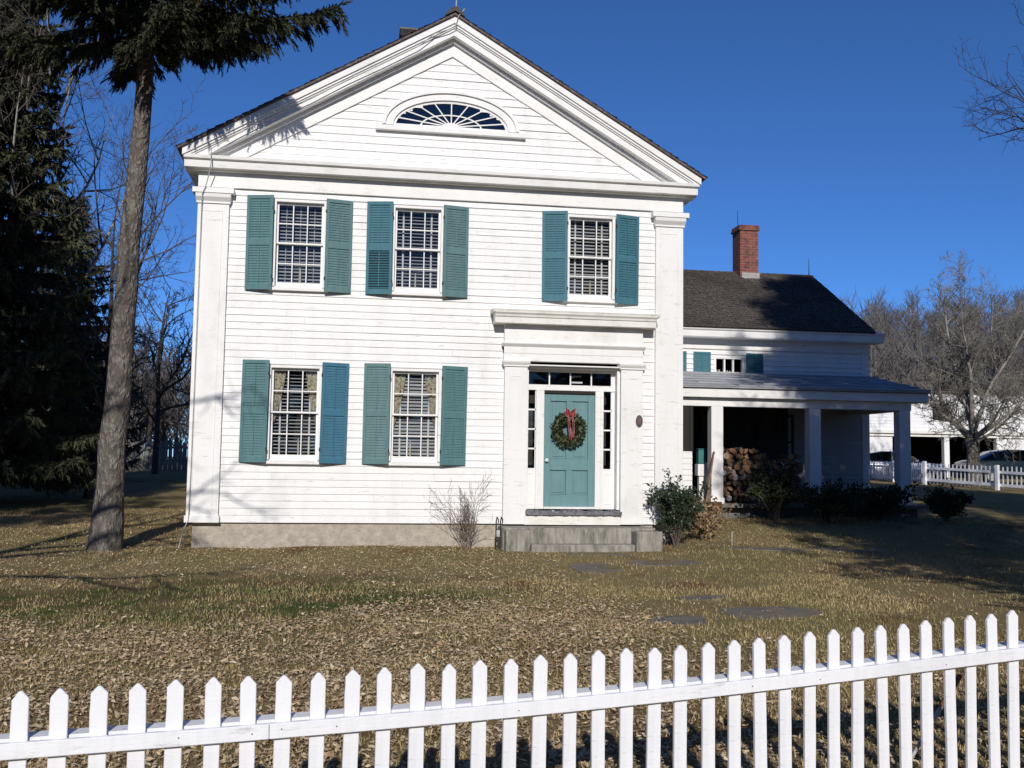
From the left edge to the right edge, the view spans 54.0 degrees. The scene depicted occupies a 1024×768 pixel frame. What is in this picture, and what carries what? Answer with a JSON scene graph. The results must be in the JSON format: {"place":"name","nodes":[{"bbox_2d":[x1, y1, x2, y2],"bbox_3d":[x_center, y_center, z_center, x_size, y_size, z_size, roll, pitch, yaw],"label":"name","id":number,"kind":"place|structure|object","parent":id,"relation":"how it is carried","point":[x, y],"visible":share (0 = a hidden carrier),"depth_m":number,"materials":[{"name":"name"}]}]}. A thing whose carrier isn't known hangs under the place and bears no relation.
{"place":"outdoors","nodes":[
{"label":"outdoors","id":0,"kind":"place"},
{"bbox_2d":[0,365,1023,767],"bbox_3d":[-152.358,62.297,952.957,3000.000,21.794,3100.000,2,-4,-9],"label":"ground","id":1,"kind":"structure","parent":0,"point":[166,491],"depth_m":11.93,"materials":[{"name":"brown plant"}]},
{"bbox_2d":[0,0,103,498],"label":"spruce tree","id":2,"kind":"object","parent":1,"relation":"on","point":[27,433],"visible":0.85,"depth_m":23.69,"materials":[{"name":"green plant"}]},
{"bbox_2d":[1,187,147,471],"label":"spruce tree","id":3,"kind":"object","parent":1,"relation":"on","point":[82,402],"visible":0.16,"depth_m":32.30,"materials":[{"name":"green plant"}]},
{"bbox_2d":[47,274,152,429],"bbox_3d":[-16.083,-0.444,37.733,5.127,8.009,4.568,2,-4,-9],"label":"bare tree","id":4,"kind":"object","parent":1,"relation":"on","point":[146,345],"visible":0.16,"depth_m":38.07,"materials":[{"name":"brown plant"}]},
{"bbox_2d":[0,0,202,371],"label":"bare tree","id":5,"kind":"object","parent":1,"relation":"on","point":[25,104],"visible":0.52,"depth_m":24.47,"materials":[{"name":"brown plant"}]},
{"bbox_2d":[38,215,174,410],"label":"bare tree","id":6,"kind":"object","parent":1,"relation":"on","point":[149,386],"visible":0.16,"depth_m":40.59,"materials":[{"name":"brown plant"}]},
{"bbox_2d":[15,99,207,497],"bbox_3d":[-10.017,-2.586,24.931,6.349,11.193,4.951,-3,-6,38],"label":"bare tree","id":7,"kind":"object","parent":1,"relation":"on","point":[94,453],"visible":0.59,"depth_m":25.75,"materials":[{"name":"brown plant"}]},
{"bbox_2d":[82,440,187,470],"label":"board fence","id":8,"kind":"object","parent":1,"relation":"on","point":[175,446],"visible":0.32,"depth_m":44.08,"materials":[{"name":"grey wood"}]},
{"bbox_2d":[100,211,193,468],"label":"bare tree","id":9,"kind":"object","parent":1,"relation":"on","point":[151,411],"visible":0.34,"depth_m":48.03,"materials":[{"name":"brown plant"}]},
{"bbox_2d":[102,245,192,473],"bbox_3d":[-12.963,-0.985,39.454,6.103,9.330,4.408,2,-4,-9],"label":"bare tree","id":10,"kind":"object","parent":1,"relation":"on","point":[157,418],"visible":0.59,"depth_m":39.56,"materials":[{"name":"brown plant"}]},
{"bbox_2d":[0,0,352,551],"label":"spruce tree","id":11,"kind":"object","parent":1,"relation":"on","point":[169,33],"visible":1,"depth_m":15.97,"materials":[{"name":"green plant"}]},
{"bbox_2d":[425,469,493,549],"bbox_3d":[-0.868,2.057,16.582,1.185,1.408,0.753,3,-5,-28],"label":"bare shrub","id":12,"kind":"object","parent":1,"relation":"on","point":[462,527],"visible":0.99,"depth_m":16.62,"materials":[{"name":"brown plant"}]},
{"bbox_2d":[0,610,1023,767],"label":"picket fence","id":13,"kind":"object","parent":1,"relation":"on","point":[59,741],"visible":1,"depth_m":4.70,"materials":[{"name":"paint"}]},
{"bbox_2d":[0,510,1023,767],"bbox_3d":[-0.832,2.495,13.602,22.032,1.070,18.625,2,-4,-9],"label":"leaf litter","id":14,"kind":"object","parent":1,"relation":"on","point":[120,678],"visible":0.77,"depth_m":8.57,"materials":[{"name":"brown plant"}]},
{"bbox_2d":[10,285,1023,465],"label":"wooded hillside","id":15,"kind":"structure","parent":1,"relation":"on","point":[888,361],"depth_m":82.92,"materials":[{"name":"brown plant"}]},
{"bbox_2d":[176,0,930,547],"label":"farmhouse","id":16,"kind":"object","parent":1,"relation":"on","point":[498,204],"visible":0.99,"depth_m":17.29,"materials":[{"name":"paint"}]},
{"bbox_2d":[262,363,322,464],"bbox_3d":[-3.623,0.501,16.732,0.975,1.664,0.285,2,-4,-9],"label":"window","id":17,"kind":"structure","parent":16,"relation":"in","point":[278,371],"depth_m":16.76,"materials":[{"name":"paint"}]},
{"bbox_2d":[272,197,327,292],"bbox_3d":[-3.582,-2.333,16.950,0.975,1.579,0.285,2,-4,-9],"label":"window","id":18,"kind":"structure","parent":16,"relation":"in","point":[279,202],"depth_m":16.96,"materials":[{"name":"paint"}]},
{"bbox_2d":[385,366,442,465],"bbox_3d":[-1.653,0.553,17.038,0.975,1.664,0.285,2,-4,-9],"label":"window","id":19,"kind":"structure","parent":16,"relation":"in","point":[433,376],"depth_m":17.08,"materials":[{"name":"paint"}]},
{"bbox_2d":[388,203,444,296],"bbox_3d":[-1.626,-2.281,17.253,0.975,1.579,0.285,2,-4,-9],"label":"window","id":20,"kind":"structure","parent":16,"relation":"in","point":[401,208],"depth_m":17.26,"materials":[{"name":"paint"}]},
{"bbox_2d":[375,91,525,139],"bbox_3d":[-1.081,-4.686,17.638,2.600,0.755,0.550,2,-4,-9],"label":"fan window","id":21,"kind":"structure","parent":16,"relation":"in","point":[451,122],"depth_m":17.45,"materials":[{"name":"paint"}]},
{"bbox_2d":[543,393,594,506],"bbox_3d":[0.997,1.149,17.475,0.906,1.955,0.117,2,-4,-9],"label":"door","id":22,"kind":"structure","parent":16,"relation":"in","point":[568,475],"depth_m":17.49,"materials":[{"name":"paint"}]},
{"bbox_2d":[550,408,587,448],"bbox_3d":[0.985,0.777,17.384,0.674,0.698,0.213,2,-4,-9],"label":"wreath","id":23,"kind":"object","parent":22,"relation":"attached to","point":[569,418],"visible":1,"depth_m":17.38,"materials":[{"name":"green plant"}]},
{"bbox_2d":[548,372,614,385],"bbox_3d":[1.210,-0.075,17.708,1.180,0.219,0.212,1,-4,-9],"label":"transom window","id":24,"kind":"structure","parent":16,"relation":"in","point":[612,378],"depth_m":17.69,"materials":[{"name":"paint"}]},
{"bbox_2d":[563,212,617,303],"bbox_3d":[1.367,-2.202,17.718,0.975,1.579,0.285,2,-4,-9],"label":"window","id":25,"kind":"structure","parent":16,"relation":"in","point":[587,218],"depth_m":17.75,"materials":[{"name":"paint"}]},
{"bbox_2d":[636,415,642,426],"bbox_3d":[2.211,0.644,17.435,0.124,0.210,0.022,2,-4,-9],"label":"plaque","id":26,"kind":"object","parent":16,"relation":"attached to","point":[639,421],"visible":1,"depth_m":17.43,"materials":[{"name":"metal"}]},
{"bbox_2d":[692,412,700,496],"bbox_3d":[3.956,1.655,23.266,0.850,2.010,0.070,2,-4,-9],"label":"porch door","id":27,"kind":"structure","parent":16,"relation":"in","point":[696,415],"depth_m":23.32,"materials":[{"name":"teal wood"}]},
{"bbox_2d":[705,451,714,504],"bbox_3d":[3.995,2.124,20.435,0.056,1.517,0.805,-2,-5,30],"label":"wooden pole","id":28,"kind":"object","parent":16,"relation":"on","point":[710,476],"visible":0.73,"depth_m":20.54,"materials":[{"name":"brown wood"}]},
{"bbox_2d":[714,356,744,372],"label":"attic window","id":29,"kind":"structure","parent":16,"relation":"in","point":[742,359],"depth_m":23.59,"materials":[{"name":"paint"}]},
{"bbox_2d":[735,496,743,501],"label":"firewood log","id":30,"kind":"object","parent":16,"relation":"on","point":[739,498],"visible":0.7,"depth_m":21.36,"materials":[{"name":"brown wood"}]},
{"bbox_2d":[737,490,743,495],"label":"firewood log","id":31,"kind":"object","parent":30,"relation":"on","point":[739,492],"visible":0.59,"depth_m":21.19,"materials":[{"name":"brown wood"}]},
{"bbox_2d":[731,484,739,490],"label":"firewood log","id":32,"kind":"object","parent":31,"relation":"on","point":[737,487],"visible":0.78,"depth_m":21.24,"materials":[{"name":"brown wood"}]},
{"bbox_2d":[742,496,749,500],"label":"firewood log","id":33,"kind":"object","parent":16,"relation":"on","point":[745,498],"visible":0.61,"depth_m":21.23,"materials":[{"name":"brown wood"}]},
{"bbox_2d":[757,414,793,460],"bbox_3d":[6.200,1.370,23.635,0.900,1.300,0.080,2,-4,-9],"label":"porch window","id":34,"kind":"structure","parent":16,"relation":"in","point":[758,415],"depth_m":23.62,"materials":[{"name":"black wood"}]},
{"bbox_2d":[497,526,662,551],"bbox_3d":[1.113,2.631,16.701,2.610,0.475,0.900,2,-4,-9],"label":"front step","id":35,"kind":"object","parent":1,"relation":"on","point":[582,538],"visible":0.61,"depth_m":16.48,"materials":[{"name":"stone"}]},
{"bbox_2d":[495,517,502,549],"bbox_3d":[-0.207,2.471,16.394,0.121,0.609,0.101,2,-4,-9],"label":"boot scraper","id":36,"kind":"object","parent":35,"relation":"attached to","point":[497,532],"visible":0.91,"depth_m":16.42,"materials":[{"name":"metal"}]},
{"bbox_2d":[568,563,622,573],"bbox_3d":[1.198,2.673,14.276,0.699,0.154,0.988,2,-4,-9],"label":"flagstone","id":37,"kind":"object","parent":1,"relation":"on","point":[588,567],"visible":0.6,"depth_m":14.23,"materials":[{"name":"grey stone"}]},
{"bbox_2d":[566,553,632,555],"bbox_3d":[1.376,2.781,15.996,1.099,0.154,0.396,2,-4,-9],"label":"flagstone","id":38,"kind":"object","parent":1,"relation":"on","point":[602,554],"visible":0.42,"depth_m":15.94,"materials":[{"name":"grey stone"}]},
{"bbox_2d":[626,560,700,565],"bbox_3d":[2.222,2.724,14.933,1.101,0.154,0.774,2,-4,-9],"label":"flagstone","id":39,"kind":"object","parent":1,"relation":"on","point":[682,562],"visible":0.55,"depth_m":14.82,"materials":[{"name":"grey stone"}]},
{"bbox_2d":[645,468,711,546],"bbox_3d":[2.839,2.117,17.105,1.133,1.370,0.983,2,-4,-9],"label":"holly shrub","id":40,"kind":"object","parent":1,"relation":"on","point":[678,510],"visible":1,"depth_m":17.04,"materials":[{"name":"green plant"}]},
{"bbox_2d":[650,615,707,624],"bbox_3d":[1.688,2.484,10.306,0.623,0.154,0.528,2,-4,-9],"label":"flagstone","id":41,"kind":"object","parent":1,"relation":"on","point":[689,619],"visible":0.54,"depth_m":10.32,"materials":[{"name":"grey stone"}]},
{"bbox_2d":[675,595,728,599],"bbox_3d":[2.220,2.540,11.645,0.638,0.154,0.355,2,-4,-9],"label":"flagstone","id":42,"kind":"object","parent":1,"relation":"on","point":[709,597],"visible":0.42,"depth_m":11.64,"materials":[{"name":"grey stone"}]},
{"bbox_2d":[688,501,723,540],"bbox_3d":[3.520,2.494,18.195,0.654,0.736,0.809,0,-4,11],"label":"dry plant","id":43,"kind":"object","parent":1,"relation":"on","point":[707,526],"visible":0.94,"depth_m":18.07,"materials":[{"name":"brown plant"}]},
{"bbox_2d":[692,496,735,522],"bbox_3d":[3.677,2.495,19.221,0.946,0.745,0.835,-4,-6,45],"label":"dry plant","id":44,"kind":"object","parent":1,"relation":"on","point":[708,506],"visible":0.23,"depth_m":19.10,"materials":[{"name":"brown plant"}]},
{"bbox_2d":[725,546,814,550],"bbox_3d":[4.353,2.834,16.908,1.692,0.154,0.560,2,-4,-9],"label":"flagstone","id":45,"kind":"object","parent":1,"relation":"on","point":[770,548],"visible":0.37,"depth_m":16.88,"materials":[{"name":"grey stone"}]},
{"bbox_2d":[718,606,824,619],"bbox_3d":[2.792,2.491,10.689,1.115,0.154,0.669,2,-5,-18],"label":"flagstone","id":46,"kind":"object","parent":1,"relation":"on","point":[758,612],"visible":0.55,"depth_m":10.67,"materials":[{"name":"grey stone"}]},
{"bbox_2d":[741,455,806,520],"bbox_3d":[5.217,2.106,20.224,1.318,1.370,1.072,2,-4,-9],"label":"evergreen shrub","id":47,"kind":"object","parent":1,"relation":"on","point":[773,489],"visible":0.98,"depth_m":20.12,"materials":[{"name":"green plant"}]},
{"bbox_2d":[793,477,874,523],"bbox_3d":[6.339,2.317,19.905,1.555,0.969,1.164,2,-4,-9],"label":"evergreen shrub","id":48,"kind":"object","parent":1,"relation":"on","point":[832,504],"visible":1,"depth_m":19.71,"materials":[{"name":"green plant"}]},
{"bbox_2d":[818,546,890,551],"bbox_3d":[5.779,2.844,16.933,1.155,0.154,0.815,2,-4,-9],"label":"flagstone","id":49,"kind":"object","parent":1,"relation":"on","point":[874,549],"visible":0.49,"depth_m":16.90,"materials":[{"name":"grey stone"}]},
{"bbox_2d":[845,481,919,519],"bbox_3d":[7.465,2.393,20.584,1.739,0.844,1.247,0,-5,16],"label":"evergreen shrub","id":50,"kind":"object","parent":1,"relation":"on","point":[893,497],"visible":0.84,"depth_m":20.39,"materials":[{"name":"green plant"}]},
{"bbox_2d":[870,461,922,482],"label":"picket fence","id":51,"kind":"object","parent":1,"relation":"on","point":[890,466],"visible":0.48,"depth_m":41.78,"materials":[{"name":"paint"}]},
{"bbox_2d":[870,451,947,480],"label":"parked car","id":52,"kind":"object","parent":1,"relation":"on","point":[882,456],"visible":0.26,"depth_m":43.89,"materials":[{"name":"silver paint"}]},
{"bbox_2d":[912,674,962,759],"bbox_3d":[2.392,1.947,5.732,0.582,0.519,0.032,4,-5,-32],"label":"leaning stake","id":53,"kind":"object","parent":1,"relation":"on","point":[958,677],"visible":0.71,"depth_m":5.77,"materials":[{"name":"wood"}]},
{"bbox_2d":[915,482,974,521],"bbox_3d":[8.882,2.429,20.488,1.117,0.842,0.979,2,-4,-9],"label":"evergreen shrub","id":54,"kind":"object","parent":1,"relation":"on","point":[947,505],"visible":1,"depth_m":20.35,"materials":[{"name":"green plant"}]},
{"bbox_2d":[869,393,1023,477],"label":"barn","id":55,"kind":"structure","parent":1,"relation":"on","point":[930,448],"depth_m":51.20,"materials":[{"name":"paint"}]},
{"bbox_2d":[930,407,944,420],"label":"window","id":56,"kind":"structure","parent":55,"relation":"in","point":[930,407],"depth_m":50.93,"materials":[{"name":"paint"}]},
{"bbox_2d":[899,248,1023,486],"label":"apple tree","id":57,"kind":"object","parent":1,"relation":"on","point":[972,435],"visible":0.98,"depth_m":37.47,"materials":[{"name":"grey plant"}]},
{"bbox_2d":[922,461,1023,489],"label":"picket fence","id":58,"kind":"object","parent":1,"relation":"on","point":[997,472],"visible":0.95,"depth_m":35.93,"materials":[{"name":"paint"}]},
{"bbox_2d":[951,1,1023,154],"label":"bare tree","id":59,"kind":"object","parent":1,"relation":"on","point":[1003,112],"visible":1,"depth_m":22.39,"materials":[{"name":"brown plant"}]},
{"bbox_2d":[953,449,1023,482],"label":"parked car","id":60,"kind":"object","parent":1,"relation":"on","point":[991,460],"visible":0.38,"depth_m":40.72,"materials":[{"name":"paint"}]},
{"bbox_2d":[4,0,1023,456],"label":"sky","id":61,"kind":"structure","parent":0,"point":[835,129],"materials":[{"name":"blue"}]},
{"bbox_2d":[695,449,707,501],"bbox_3d":[4.054,1.957,21.508,0.220,1.140,0.200,2,-4,-9],"label":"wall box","id":62,"kind":"object","parent":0,"point":[701,468],"visible":0.89,"depth_m":21.44,"materials":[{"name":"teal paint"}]},
{"bbox_2d":[734,459,741,464],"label":"firewood log","id":63,"kind":"object","parent":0,"point":[738,461],"visible":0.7,"depth_m":21.33,"materials":[{"name":"brown wood"}]},
{"bbox_2d":[748,455,759,460],"bbox_3d":[5.160,1.564,21.472,0.156,0.098,0.400,-34,0,-8],"label":"firewood log","id":64,"kind":"object","parent":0,"point":[753,457],"visible":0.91,"depth_m":21.32,"materials":[{"name":"brown wood"}]},
{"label":"firewood log","id":65,"kind":"object","parent":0,"visible":0},
{"bbox_2d":[796,463,802,472],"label":"firewood log","id":66,"kind":"object","parent":65,"relation":"on","point":[799,466],"visible":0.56,"depth_m":21.45,"materials":[{"name":"brown wood"}]},
{"label":"firewood log","id":67,"kind":"object","parent":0,"visible":0},
{"bbox_2d":[723,456,731,465],"bbox_3d":[4.566,1.658,21.397,0.137,0.202,0.400,-29,3,-11],"label":"firewood log","id":68,"kind":"object","parent":67,"relation":"on","point":[727,462],"visible":0.65,"depth_m":21.20,"materials":[{"name":"brown wood"}]},
{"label":"firewood log","id":69,"kind":"object","parent":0,"visible":0},
{"bbox_2d":[777,459,788,464],"bbox_3d":[5.813,1.681,21.619,0.160,0.092,0.400,-36,4,-11],"label":"firewood log","id":70,"kind":"object","parent":69,"relation":"on","point":[786,461],"visible":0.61,"depth_m":21.43,"materials":[{"name":"brown wood"}]},
{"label":"firewood log","id":71,"kind":"object","parent":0,"visible":0},
{"bbox_2d":[723,453,728,458],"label":"firewood log","id":72,"kind":"object","parent":71,"relation":"on","point":[725,455],"visible":0.59,"depth_m":21.19,"materials":[{"name":"brown wood"}]},
{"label":"firewood log","id":73,"kind":"object","parent":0,"visible":0},
{"bbox_2d":[753,453,762,459],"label":"firewood log","id":74,"kind":"object","parent":73,"relation":"on","point":[760,457],"visible":0.61,"depth_m":21.33,"materials":[{"name":"brown wood"}]},
{"bbox_2d":[746,448,758,452],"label":"firewood log","id":75,"kind":"object","parent":74,"relation":"on","point":[755,450],"visible":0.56,"depth_m":21.43,"materials":[{"name":"brown wood"}]},
{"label":"firewood log","id":76,"kind":"object","parent":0,"visible":0},
{"bbox_2d":[779,453,792,459],"bbox_3d":[5.896,1.566,21.605,0.132,0.140,0.400,-10,-2,-14],"label":"firewood log","id":77,"kind":"object","parent":76,"relation":"on","point":[788,456],"visible":1,"depth_m":21.48,"materials":[{"name":"brown wood"}]},
{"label":"firewood log","id":78,"kind":"object","parent":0,"visible":0},
{"bbox_2d":[793,454,801,458],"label":"firewood log","id":79,"kind":"object","parent":78,"relation":"on","point":[797,456],"visible":0.52,"depth_m":21.55,"materials":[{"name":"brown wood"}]},
{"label":"firewood log","id":80,"kind":"object","parent":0,"visible":0},
{"bbox_2d":[724,448,736,455],"bbox_3d":[4.646,1.450,21.505,0.202,0.137,0.400,20,-9,-8],"label":"firewood log","id":81,"kind":"object","parent":80,"relation":"on","point":[732,451],"visible":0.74,"depth_m":21.32,"materials":[{"name":"brown wood"}]},
{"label":"firewood log","id":82,"kind":"object","parent":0,"visible":0},
{"bbox_2d":[734,447,742,453],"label":"firewood log","id":83,"kind":"object","parent":82,"relation":"on","point":[739,450],"visible":0.7,"depth_m":21.37,"materials":[{"name":"brown wood"}]},
{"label":"firewood log","id":84,"kind":"object","parent":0,"visible":0},
{"bbox_2d":[702,502,721,507],"bbox_3d":[4.081,2.457,20.483,0.400,0.160,0.092,-1,29,24],"label":"firewood log","id":85,"kind":"object","parent":84,"relation":"on","point":[719,504],"visible":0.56,"depth_m":20.40,"materials":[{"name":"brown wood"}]},
{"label":"firewood log","id":86,"kind":"object","parent":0,"visible":0},
{"bbox_2d":[728,489,737,496],"bbox_3d":[4.692,2.312,21.341,0.098,0.156,0.400,7,-4,-6],"label":"firewood log","id":87,"kind":"object","parent":86,"relation":"on","point":[733,492],"visible":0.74,"depth_m":21.19,"materials":[{"name":"brown wood"}]},
{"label":"firewood log","id":88,"kind":"object","parent":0,"visible":0},
{"bbox_2d":[742,485,750,491],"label":"firewood log","id":89,"kind":"object","parent":88,"relation":"on","point":[744,489],"visible":0.35,"depth_m":21.42,"materials":[{"name":"brown wood"}]},
{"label":"firewood log","id":90,"kind":"object","parent":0,"visible":0},
{"bbox_2d":[725,480,736,485],"bbox_3d":[4.672,2.109,21.455,0.092,0.134,0.400,8,-6,-12],"label":"firewood log","id":91,"kind":"object","parent":90,"relation":"on","point":[734,483],"visible":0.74,"depth_m":21.29,"materials":[{"name":"brown wood"}]},
{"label":"firewood log","id":92,"kind":"object","parent":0,"visible":0},
{"bbox_2d":[725,474,733,479],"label":"firewood log","id":93,"kind":"object","parent":92,"relation":"on","point":[729,476],"visible":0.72,"depth_m":21.20,"materials":[{"name":"brown wood"}]},
{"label":"firewood log","id":94,"kind":"object","parent":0,"visible":0},
{"bbox_2d":[738,474,745,480],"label":"firewood log","id":95,"kind":"object","parent":94,"relation":"on","point":[741,477],"visible":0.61,"depth_m":21.22,"materials":[{"name":"brown wood"}]},
{"bbox_2d":[735,470,744,474],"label":"firewood log","id":96,"kind":"object","parent":95,"relation":"on","point":[740,472],"visible":0.79,"depth_m":21.19,"materials":[{"name":"brown wood"}]},
{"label":"firewood log","id":97,"kind":"object","parent":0,"visible":0},
{"bbox_2d":[728,469,735,475],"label":"firewood log","id":98,"kind":"object","parent":97,"relation":"on","point":[732,471],"visible":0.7,"depth_m":21.24,"materials":[{"name":"brown wood"}]},
{"bbox_2d":[731,464,739,469],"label":"firewood log","id":99,"kind":"object","parent":98,"relation":"on","point":[735,466],"visible":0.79,"depth_m":21.21,"materials":[{"name":"brown wood"}]},
{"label":"firewood log","id":100,"kind":"object","parent":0,"visible":0},
{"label":"firewood log","id":101,"kind":"object","parent":100,"relation":"on","visible":0},
{"bbox_2d":[740,465,746,469],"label":"firewood log","id":102,"kind":"object","parent":101,"relation":"on","point":[743,467],"visible":0.59,"depth_m":21.28,"materials":[{"name":"brown wood"}]},
{"bbox_2d":[740,459,746,464],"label":"firewood log","id":103,"kind":"object","parent":102,"relation":"on","point":[744,462],"visible":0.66,"depth_m":21.40,"materials":[{"name":"brown wood"}]}
]}

